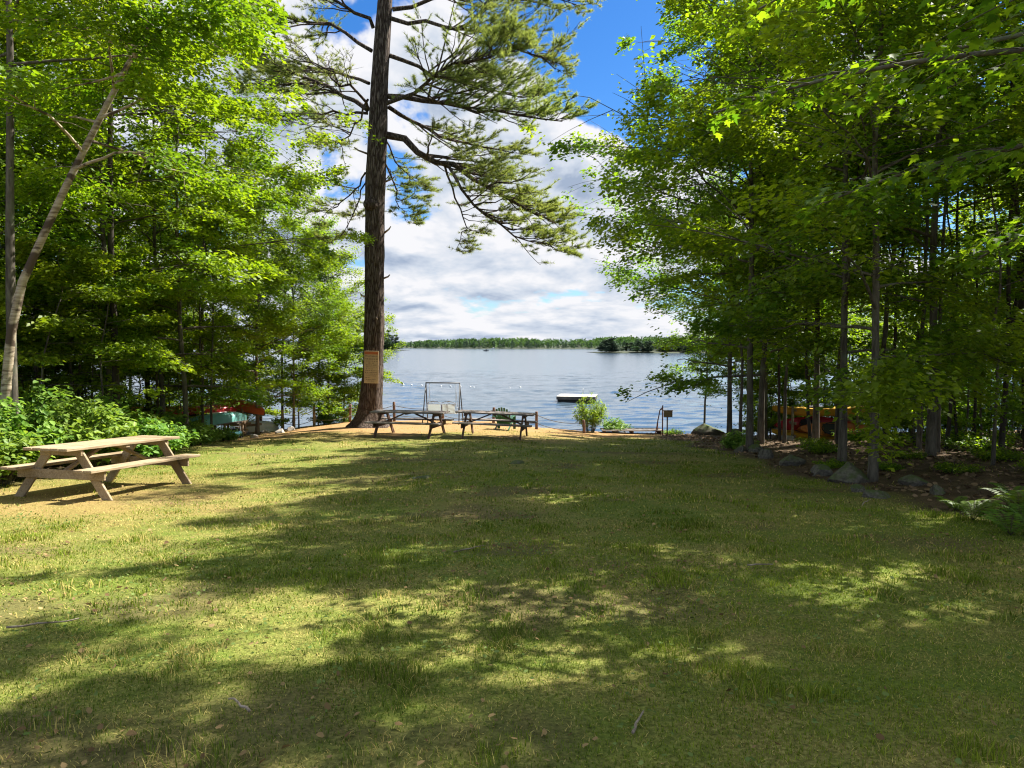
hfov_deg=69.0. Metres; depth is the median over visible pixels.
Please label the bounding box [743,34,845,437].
slender tree
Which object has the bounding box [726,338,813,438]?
sapling
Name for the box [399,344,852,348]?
shore
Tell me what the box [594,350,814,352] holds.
headland
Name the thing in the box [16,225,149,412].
sapling
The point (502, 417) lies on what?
adirondack chair
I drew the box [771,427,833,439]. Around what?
kayak
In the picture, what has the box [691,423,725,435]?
boulder
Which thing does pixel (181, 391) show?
sapling
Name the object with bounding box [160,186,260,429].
maple tree
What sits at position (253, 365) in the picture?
sapling
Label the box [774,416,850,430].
kayak
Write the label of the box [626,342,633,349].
headland tree
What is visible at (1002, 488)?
fern
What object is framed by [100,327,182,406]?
sapling
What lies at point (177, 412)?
plant
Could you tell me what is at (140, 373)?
sapling
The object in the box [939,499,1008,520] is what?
fern
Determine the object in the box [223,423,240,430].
trestle
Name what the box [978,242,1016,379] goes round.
sapling
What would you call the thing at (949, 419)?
slender tree
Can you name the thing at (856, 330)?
sapling
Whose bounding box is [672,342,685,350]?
headland tree
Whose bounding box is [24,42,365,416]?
maple tree
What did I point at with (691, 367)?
forest tree
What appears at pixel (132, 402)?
thicket bush
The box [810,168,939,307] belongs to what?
slender tree
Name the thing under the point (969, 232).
maple tree
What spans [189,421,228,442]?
plant
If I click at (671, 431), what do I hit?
lakeside plant
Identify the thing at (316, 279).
maple tree
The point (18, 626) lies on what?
fallen stick
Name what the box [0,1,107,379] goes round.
forest tree
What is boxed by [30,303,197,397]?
sapling
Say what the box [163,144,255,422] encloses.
maple tree
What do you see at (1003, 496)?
fern
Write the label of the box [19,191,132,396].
forest tree
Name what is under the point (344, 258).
maple tree
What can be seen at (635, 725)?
fallen stick
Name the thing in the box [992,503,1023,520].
fern
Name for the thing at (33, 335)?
sapling
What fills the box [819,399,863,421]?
thicket bush
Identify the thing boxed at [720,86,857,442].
maple tree
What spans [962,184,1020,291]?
forest tree
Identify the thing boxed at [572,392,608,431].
lakeside bush
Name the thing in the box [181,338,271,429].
sapling
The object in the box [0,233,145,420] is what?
sapling
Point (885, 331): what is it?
maple tree
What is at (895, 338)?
slender tree
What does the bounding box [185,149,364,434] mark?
maple tree
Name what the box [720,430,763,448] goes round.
leafy shrub
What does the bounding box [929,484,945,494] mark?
boulder
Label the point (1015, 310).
sapling
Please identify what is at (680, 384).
maple tree
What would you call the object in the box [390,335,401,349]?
headland tree
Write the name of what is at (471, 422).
picnic table
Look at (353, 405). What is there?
sapling
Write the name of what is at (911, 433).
forest tree
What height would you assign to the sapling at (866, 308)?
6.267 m
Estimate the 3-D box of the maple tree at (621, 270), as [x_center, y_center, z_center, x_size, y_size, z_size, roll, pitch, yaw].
[5.583,-4.876,23.313,8.068,14.123,8.106,0,3,-9]
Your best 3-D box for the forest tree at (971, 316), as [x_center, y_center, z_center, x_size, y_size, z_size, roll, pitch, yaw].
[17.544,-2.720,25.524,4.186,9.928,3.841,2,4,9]
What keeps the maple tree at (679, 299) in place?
on the ground at (188, 696)
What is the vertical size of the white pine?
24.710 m
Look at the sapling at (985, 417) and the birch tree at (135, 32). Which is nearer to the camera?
the birch tree at (135, 32)
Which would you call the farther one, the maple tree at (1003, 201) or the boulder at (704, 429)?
the boulder at (704, 429)
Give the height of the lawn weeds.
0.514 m
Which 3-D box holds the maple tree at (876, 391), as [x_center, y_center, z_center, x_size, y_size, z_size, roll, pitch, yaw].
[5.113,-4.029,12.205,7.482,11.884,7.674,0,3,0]
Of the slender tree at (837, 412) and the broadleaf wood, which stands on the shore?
the broadleaf wood
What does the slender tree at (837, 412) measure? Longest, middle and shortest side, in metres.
10.702 x 3.232 x 3.184 m
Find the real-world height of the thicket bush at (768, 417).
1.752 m
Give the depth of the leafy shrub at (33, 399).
15.20 m
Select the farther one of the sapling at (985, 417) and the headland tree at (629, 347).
the headland tree at (629, 347)
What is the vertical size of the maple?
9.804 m
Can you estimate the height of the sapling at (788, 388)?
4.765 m
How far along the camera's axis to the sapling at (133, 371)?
26.05 m
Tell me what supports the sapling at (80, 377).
on the ground at (188, 696)
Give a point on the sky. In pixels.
(434, 291)
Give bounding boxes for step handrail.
[655,405,662,433]
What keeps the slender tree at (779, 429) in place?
on the ground at (188, 696)
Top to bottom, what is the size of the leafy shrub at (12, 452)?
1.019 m
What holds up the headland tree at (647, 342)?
on the headland
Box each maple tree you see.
[0,0,217,355]
[0,0,344,402]
[0,0,383,414]
[0,8,238,406]
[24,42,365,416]
[61,33,375,425]
[87,95,211,405]
[120,111,340,415]
[132,182,197,413]
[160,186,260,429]
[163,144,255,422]
[167,166,323,428]
[168,228,239,405]
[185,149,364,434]
[233,213,362,414]
[250,193,386,428]
[285,242,405,415]
[290,259,356,424]
[518,0,878,449]
[547,0,872,443]
[560,10,811,434]
[597,0,1023,481]
[598,0,1023,463]
[632,0,951,440]
[635,168,855,408]
[644,54,859,439]
[665,0,1023,455]
[685,232,834,429]
[686,79,795,436]
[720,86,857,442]
[764,15,955,440]
[811,21,1010,377]
[834,0,999,450]
[854,0,1023,452]
[907,0,1023,447]
[978,144,1023,224]
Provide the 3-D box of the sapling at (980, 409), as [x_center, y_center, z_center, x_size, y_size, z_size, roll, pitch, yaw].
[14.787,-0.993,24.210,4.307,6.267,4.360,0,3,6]
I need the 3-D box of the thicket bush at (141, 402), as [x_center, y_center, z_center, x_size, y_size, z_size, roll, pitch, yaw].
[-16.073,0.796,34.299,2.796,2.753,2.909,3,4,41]
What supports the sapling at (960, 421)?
on the ground at (188, 696)
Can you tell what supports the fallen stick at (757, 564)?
on the ground at (188, 696)
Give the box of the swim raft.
[556,394,596,403]
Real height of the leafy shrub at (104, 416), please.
1.603 m
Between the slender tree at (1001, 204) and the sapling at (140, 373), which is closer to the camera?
the slender tree at (1001, 204)
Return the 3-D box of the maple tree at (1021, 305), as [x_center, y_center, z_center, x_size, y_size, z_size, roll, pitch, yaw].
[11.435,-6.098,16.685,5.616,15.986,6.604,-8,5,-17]
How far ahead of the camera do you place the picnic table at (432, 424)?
23.52 m
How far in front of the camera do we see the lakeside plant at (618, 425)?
31.46 m
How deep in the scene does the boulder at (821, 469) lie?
13.55 m
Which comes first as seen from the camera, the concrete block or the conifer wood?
the concrete block
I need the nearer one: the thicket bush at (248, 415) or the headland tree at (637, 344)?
the thicket bush at (248, 415)
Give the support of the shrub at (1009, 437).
on the ground at (188, 696)
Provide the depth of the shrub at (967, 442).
16.71 m
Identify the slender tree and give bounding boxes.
[731,68,826,440]
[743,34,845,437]
[789,16,921,443]
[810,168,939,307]
[838,29,973,444]
[857,99,994,442]
[883,119,1001,437]
[906,66,1023,448]
[909,6,1022,449]
[923,78,1023,435]
[947,2,1023,451]
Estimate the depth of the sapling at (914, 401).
29.16 m
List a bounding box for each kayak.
[120,405,195,414]
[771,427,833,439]
[772,404,864,415]
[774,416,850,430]
[797,422,866,436]
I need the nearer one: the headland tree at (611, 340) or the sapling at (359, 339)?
the sapling at (359, 339)
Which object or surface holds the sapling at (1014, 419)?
on the ground at (188, 696)
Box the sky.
[0,0,1023,345]
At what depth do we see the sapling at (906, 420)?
22.70 m
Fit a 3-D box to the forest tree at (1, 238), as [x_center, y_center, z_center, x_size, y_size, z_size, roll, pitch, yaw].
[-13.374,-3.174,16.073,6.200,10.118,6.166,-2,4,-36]
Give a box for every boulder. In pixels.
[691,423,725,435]
[733,445,746,452]
[747,444,762,451]
[758,448,773,458]
[779,454,805,465]
[810,464,833,475]
[827,461,870,483]
[862,490,890,498]
[897,474,932,485]
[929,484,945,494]
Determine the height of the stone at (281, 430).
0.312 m
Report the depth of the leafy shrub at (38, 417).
13.33 m
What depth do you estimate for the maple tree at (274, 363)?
29.99 m
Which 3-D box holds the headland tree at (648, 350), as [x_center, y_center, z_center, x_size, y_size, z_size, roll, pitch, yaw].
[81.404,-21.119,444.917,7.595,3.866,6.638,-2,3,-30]
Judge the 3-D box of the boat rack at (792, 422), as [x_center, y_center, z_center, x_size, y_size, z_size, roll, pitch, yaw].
[10.469,1.474,25.312,2.600,1.490,0.900,0,3,-2]
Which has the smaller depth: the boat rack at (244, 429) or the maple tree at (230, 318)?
the maple tree at (230, 318)
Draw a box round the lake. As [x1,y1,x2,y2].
[82,348,1021,434]
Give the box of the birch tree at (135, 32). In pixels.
[0,0,291,475]
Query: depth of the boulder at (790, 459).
15.43 m
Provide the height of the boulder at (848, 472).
0.581 m
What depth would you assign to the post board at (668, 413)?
30.45 m
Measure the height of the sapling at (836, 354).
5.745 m
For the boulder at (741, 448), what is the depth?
18.58 m
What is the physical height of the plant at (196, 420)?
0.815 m
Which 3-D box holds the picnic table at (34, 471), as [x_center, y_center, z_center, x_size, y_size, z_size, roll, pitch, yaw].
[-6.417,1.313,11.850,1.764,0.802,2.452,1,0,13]
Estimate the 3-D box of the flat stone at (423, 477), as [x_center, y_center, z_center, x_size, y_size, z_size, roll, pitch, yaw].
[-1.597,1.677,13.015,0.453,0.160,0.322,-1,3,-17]
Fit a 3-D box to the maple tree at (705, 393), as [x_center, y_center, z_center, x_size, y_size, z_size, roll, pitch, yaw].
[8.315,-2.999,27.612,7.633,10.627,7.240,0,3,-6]
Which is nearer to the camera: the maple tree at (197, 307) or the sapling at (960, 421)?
the sapling at (960, 421)
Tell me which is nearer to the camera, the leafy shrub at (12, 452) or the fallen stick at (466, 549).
the fallen stick at (466, 549)
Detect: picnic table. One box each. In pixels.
[0,435,199,500]
[364,409,453,438]
[452,410,537,439]
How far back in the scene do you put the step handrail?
30.71 m
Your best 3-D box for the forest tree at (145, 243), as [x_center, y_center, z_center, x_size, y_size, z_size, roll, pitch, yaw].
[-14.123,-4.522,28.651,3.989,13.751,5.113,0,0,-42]
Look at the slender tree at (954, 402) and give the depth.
18.09 m
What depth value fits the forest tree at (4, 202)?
18.17 m
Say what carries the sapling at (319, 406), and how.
on the ground at (188, 696)
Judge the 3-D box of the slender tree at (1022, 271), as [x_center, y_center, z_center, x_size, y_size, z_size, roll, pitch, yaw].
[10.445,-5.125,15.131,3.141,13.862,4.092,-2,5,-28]
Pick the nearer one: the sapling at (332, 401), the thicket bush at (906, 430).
the thicket bush at (906, 430)
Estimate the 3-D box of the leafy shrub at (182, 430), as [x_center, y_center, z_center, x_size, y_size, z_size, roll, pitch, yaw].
[-8.119,1.225,17.423,1.449,0.917,1.387,0,3,-7]
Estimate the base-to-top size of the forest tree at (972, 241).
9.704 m
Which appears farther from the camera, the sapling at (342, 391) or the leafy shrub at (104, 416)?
the sapling at (342, 391)
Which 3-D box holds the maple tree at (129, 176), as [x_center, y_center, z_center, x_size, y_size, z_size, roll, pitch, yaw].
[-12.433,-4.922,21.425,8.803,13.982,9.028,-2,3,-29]
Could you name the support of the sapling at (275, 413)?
on the ground at (188, 696)
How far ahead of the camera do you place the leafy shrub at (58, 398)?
17.03 m
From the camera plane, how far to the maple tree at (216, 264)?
19.22 m
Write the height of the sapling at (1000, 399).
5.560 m
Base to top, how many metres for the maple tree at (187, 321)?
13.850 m
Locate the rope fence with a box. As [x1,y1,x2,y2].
[259,402,585,432]
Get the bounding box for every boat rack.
[213,409,261,428]
[235,419,250,436]
[789,405,861,437]
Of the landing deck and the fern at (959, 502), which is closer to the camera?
the fern at (959, 502)
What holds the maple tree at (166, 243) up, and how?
on the ground at (188, 696)
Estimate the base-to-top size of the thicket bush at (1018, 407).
3.003 m
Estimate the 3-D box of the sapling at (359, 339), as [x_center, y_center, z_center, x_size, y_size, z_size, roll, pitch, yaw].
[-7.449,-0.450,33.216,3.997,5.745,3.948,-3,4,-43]
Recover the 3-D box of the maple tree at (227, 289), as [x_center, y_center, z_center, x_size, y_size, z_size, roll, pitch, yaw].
[-8.057,-4.259,21.750,7.760,12.470,8.765,0,3,-6]
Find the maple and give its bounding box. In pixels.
[706,0,1023,277]
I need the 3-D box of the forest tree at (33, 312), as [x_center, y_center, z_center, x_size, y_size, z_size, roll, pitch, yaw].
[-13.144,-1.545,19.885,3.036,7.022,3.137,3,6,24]
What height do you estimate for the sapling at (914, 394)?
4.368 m
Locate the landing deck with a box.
[600,428,663,434]
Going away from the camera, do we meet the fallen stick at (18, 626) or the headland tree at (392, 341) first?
the fallen stick at (18, 626)
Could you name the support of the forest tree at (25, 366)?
on the ground at (188, 696)
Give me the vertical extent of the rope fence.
1.464 m
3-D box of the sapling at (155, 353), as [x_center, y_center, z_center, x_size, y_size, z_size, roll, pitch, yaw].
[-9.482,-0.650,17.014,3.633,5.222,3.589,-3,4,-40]
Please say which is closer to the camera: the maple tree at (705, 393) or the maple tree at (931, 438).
the maple tree at (931, 438)
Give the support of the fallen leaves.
on the ground at (188, 696)
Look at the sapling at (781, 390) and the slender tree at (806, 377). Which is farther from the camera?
the sapling at (781, 390)
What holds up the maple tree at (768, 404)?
on the ground at (188, 696)
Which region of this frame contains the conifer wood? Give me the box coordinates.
[295,338,889,348]
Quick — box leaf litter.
[641,431,1023,525]
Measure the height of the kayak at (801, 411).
0.441 m
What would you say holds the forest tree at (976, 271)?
on the ground at (188, 696)
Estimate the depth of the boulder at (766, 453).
16.81 m
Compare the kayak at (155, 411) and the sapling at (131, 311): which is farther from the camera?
the kayak at (155, 411)
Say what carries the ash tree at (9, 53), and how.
on the ground at (188, 696)
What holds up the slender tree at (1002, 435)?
on the ground at (188, 696)
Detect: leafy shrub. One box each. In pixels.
[0,393,77,480]
[0,423,54,485]
[18,378,90,460]
[27,391,139,469]
[29,390,87,416]
[57,388,151,462]
[114,417,184,456]
[147,418,199,455]
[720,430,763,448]
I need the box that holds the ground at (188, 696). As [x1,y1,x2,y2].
[0,420,1023,767]
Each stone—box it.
[275,428,284,433]
[409,475,430,478]
[510,460,523,463]
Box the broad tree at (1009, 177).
[975,0,1023,187]
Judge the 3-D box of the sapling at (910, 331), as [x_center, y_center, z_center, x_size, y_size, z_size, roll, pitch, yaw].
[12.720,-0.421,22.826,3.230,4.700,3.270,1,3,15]
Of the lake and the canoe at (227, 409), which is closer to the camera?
the canoe at (227, 409)
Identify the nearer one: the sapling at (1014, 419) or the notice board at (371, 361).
the sapling at (1014, 419)
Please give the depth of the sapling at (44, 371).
21.22 m
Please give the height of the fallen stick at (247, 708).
0.019 m
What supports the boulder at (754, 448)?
on the ground at (188, 696)
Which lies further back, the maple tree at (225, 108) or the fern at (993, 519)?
the maple tree at (225, 108)
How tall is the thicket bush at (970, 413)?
2.252 m
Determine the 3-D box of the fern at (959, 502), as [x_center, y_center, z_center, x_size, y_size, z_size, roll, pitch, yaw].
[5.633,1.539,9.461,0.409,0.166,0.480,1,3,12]
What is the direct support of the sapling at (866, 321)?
on the ground at (188, 696)
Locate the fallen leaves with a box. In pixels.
[0,455,1023,767]
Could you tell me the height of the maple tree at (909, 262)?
13.235 m
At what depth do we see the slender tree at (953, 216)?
20.47 m
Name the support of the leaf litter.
on the ground at (188, 696)
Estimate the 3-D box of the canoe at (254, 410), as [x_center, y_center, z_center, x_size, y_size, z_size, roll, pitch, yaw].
[-10.782,0.834,28.980,3.621,0.452,0.925,6,6,34]
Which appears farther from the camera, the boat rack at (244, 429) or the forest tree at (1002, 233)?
the boat rack at (244, 429)
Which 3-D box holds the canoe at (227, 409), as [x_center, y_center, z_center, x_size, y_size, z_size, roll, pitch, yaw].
[-11.421,0.999,27.188,0.795,0.372,2.922,3,6,42]
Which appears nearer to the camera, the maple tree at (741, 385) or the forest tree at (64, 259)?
the maple tree at (741, 385)
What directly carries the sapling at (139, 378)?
on the ground at (188, 696)
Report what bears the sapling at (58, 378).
on the ground at (188, 696)
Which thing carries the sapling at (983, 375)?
on the ground at (188, 696)
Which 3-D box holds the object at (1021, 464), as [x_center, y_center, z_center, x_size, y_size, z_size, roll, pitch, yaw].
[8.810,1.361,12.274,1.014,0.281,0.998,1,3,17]
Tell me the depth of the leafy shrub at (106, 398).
16.25 m
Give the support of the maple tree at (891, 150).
on the ground at (188, 696)
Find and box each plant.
[142,406,194,429]
[164,410,198,427]
[184,424,220,445]
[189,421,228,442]
[192,417,208,429]
[214,425,241,441]
[306,411,339,424]
[602,417,633,432]
[661,428,684,434]
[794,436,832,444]
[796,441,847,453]
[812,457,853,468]
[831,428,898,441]
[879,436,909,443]
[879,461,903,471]
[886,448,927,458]
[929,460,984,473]
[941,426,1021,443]
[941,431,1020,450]
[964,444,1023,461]
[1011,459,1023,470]
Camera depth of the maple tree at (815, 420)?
19.98 m
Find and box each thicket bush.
[19,373,57,393]
[120,383,147,406]
[138,384,182,406]
[229,397,254,428]
[738,405,777,438]
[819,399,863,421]
[887,404,925,437]
[941,387,999,433]
[987,384,1021,439]
[989,367,1021,435]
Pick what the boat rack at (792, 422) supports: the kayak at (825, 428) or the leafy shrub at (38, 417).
the kayak at (825, 428)
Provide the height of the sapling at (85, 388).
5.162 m
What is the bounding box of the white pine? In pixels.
[206,0,605,427]
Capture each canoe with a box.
[168,405,236,414]
[190,412,247,425]
[206,398,264,415]
[239,420,278,432]
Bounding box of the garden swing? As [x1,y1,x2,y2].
[422,382,463,424]
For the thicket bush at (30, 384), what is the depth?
21.80 m
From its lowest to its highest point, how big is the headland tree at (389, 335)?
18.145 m
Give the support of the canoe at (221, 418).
on the trestle
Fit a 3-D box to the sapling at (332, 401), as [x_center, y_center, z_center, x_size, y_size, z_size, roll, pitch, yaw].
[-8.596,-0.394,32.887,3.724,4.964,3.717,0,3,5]
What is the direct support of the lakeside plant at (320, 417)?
on the ground at (188, 696)
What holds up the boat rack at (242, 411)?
on the ground at (188, 696)
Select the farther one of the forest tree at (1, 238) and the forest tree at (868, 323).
the forest tree at (868, 323)
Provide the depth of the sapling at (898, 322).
30.98 m
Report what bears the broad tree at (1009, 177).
on the ground at (188, 696)
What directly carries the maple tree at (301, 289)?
on the ground at (188, 696)
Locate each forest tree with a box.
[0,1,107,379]
[0,115,54,373]
[0,174,33,382]
[0,188,17,228]
[0,204,82,406]
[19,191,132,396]
[21,137,129,396]
[24,223,98,388]
[85,91,182,403]
[93,90,191,405]
[143,307,182,405]
[663,214,738,423]
[785,109,858,416]
[835,246,902,380]
[869,205,961,439]
[916,77,1023,464]
[943,208,999,323]
[955,217,995,406]
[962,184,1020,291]
[966,173,1023,438]
[972,212,1007,432]
[987,202,1022,334]
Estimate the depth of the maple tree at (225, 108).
18.28 m
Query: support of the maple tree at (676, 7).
on the ground at (188, 696)
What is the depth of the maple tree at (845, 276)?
13.70 m
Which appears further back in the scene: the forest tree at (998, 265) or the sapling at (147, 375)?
the forest tree at (998, 265)
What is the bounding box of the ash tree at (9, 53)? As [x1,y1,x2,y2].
[0,0,236,426]
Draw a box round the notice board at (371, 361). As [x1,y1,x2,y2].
[364,351,378,383]
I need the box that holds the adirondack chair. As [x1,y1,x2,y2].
[492,407,515,430]
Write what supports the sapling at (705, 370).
on the ground at (188, 696)
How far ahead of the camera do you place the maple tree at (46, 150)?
16.64 m
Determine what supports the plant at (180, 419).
on the ground at (188, 696)
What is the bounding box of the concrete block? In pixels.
[786,436,793,439]
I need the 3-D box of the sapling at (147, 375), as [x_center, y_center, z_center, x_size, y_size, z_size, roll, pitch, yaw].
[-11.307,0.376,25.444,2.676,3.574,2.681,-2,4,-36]
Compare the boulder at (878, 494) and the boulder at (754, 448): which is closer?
the boulder at (878, 494)
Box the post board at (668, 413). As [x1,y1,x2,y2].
[663,410,672,434]
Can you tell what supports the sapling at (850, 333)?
on the ground at (188, 696)
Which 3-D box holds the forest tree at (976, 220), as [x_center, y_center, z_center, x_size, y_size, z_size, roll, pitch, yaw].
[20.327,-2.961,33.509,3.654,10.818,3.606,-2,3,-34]
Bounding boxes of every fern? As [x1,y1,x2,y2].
[937,496,967,510]
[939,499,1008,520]
[978,509,1023,534]
[980,487,1023,512]
[988,482,1023,503]
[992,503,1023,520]
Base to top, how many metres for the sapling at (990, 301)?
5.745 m
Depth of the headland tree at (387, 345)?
657.81 m
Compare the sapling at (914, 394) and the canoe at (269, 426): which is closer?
the sapling at (914, 394)
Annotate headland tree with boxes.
[384,339,391,348]
[385,330,397,342]
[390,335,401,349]
[390,337,397,348]
[597,338,624,351]
[597,340,610,351]
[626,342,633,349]
[629,340,641,350]
[639,341,655,351]
[643,345,652,351]
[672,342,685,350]
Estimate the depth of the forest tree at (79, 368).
22.18 m
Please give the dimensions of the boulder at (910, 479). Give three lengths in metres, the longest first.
0.532 x 0.451 x 0.291 m
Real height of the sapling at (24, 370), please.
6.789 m
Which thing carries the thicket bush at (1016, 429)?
on the ground at (188, 696)
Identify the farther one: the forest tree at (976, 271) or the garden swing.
the garden swing
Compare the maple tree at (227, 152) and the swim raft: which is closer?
the maple tree at (227, 152)
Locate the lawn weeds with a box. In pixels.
[0,501,1023,764]
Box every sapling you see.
[0,207,89,385]
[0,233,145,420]
[0,261,73,397]
[1,242,196,400]
[1,302,163,401]
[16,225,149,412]
[18,315,87,394]
[21,313,128,406]
[29,293,173,424]
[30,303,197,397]
[100,302,204,405]
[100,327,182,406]
[120,301,206,405]
[136,343,229,417]
[137,329,222,427]
[139,312,208,406]
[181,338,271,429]
[208,304,297,383]
[229,345,290,416]
[248,318,348,427]
[273,321,353,419]
[304,313,403,421]
[319,343,394,413]
[326,370,360,422]
[690,337,783,427]
[721,352,803,436]
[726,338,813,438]
[745,335,822,417]
[768,305,870,416]
[780,302,886,397]
[781,300,891,395]
[812,306,871,366]
[832,324,926,428]
[848,322,948,431]
[851,275,973,383]
[852,323,946,434]
[855,314,988,446]
[866,330,969,433]
[869,302,968,418]
[893,247,1018,430]
[914,258,1004,438]
[924,328,1021,433]
[942,289,1019,440]
[958,316,1021,434]
[963,274,1023,438]
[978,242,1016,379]
[1013,353,1023,428]
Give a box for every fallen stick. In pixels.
[6,618,78,628]
[228,698,250,711]
[453,545,483,552]
[631,710,643,733]
[747,563,772,565]
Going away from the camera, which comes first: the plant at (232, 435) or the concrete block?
the plant at (232, 435)
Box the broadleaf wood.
[227,335,851,347]
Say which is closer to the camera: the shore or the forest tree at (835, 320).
the forest tree at (835, 320)
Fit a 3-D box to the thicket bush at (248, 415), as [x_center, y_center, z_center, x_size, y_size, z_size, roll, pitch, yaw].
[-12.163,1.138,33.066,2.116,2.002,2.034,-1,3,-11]
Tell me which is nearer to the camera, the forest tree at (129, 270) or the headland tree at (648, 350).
the forest tree at (129, 270)
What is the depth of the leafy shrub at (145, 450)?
15.74 m
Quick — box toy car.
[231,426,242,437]
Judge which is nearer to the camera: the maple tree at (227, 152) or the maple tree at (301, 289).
the maple tree at (227, 152)
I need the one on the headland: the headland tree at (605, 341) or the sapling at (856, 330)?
the headland tree at (605, 341)
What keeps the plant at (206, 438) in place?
on the ground at (188, 696)

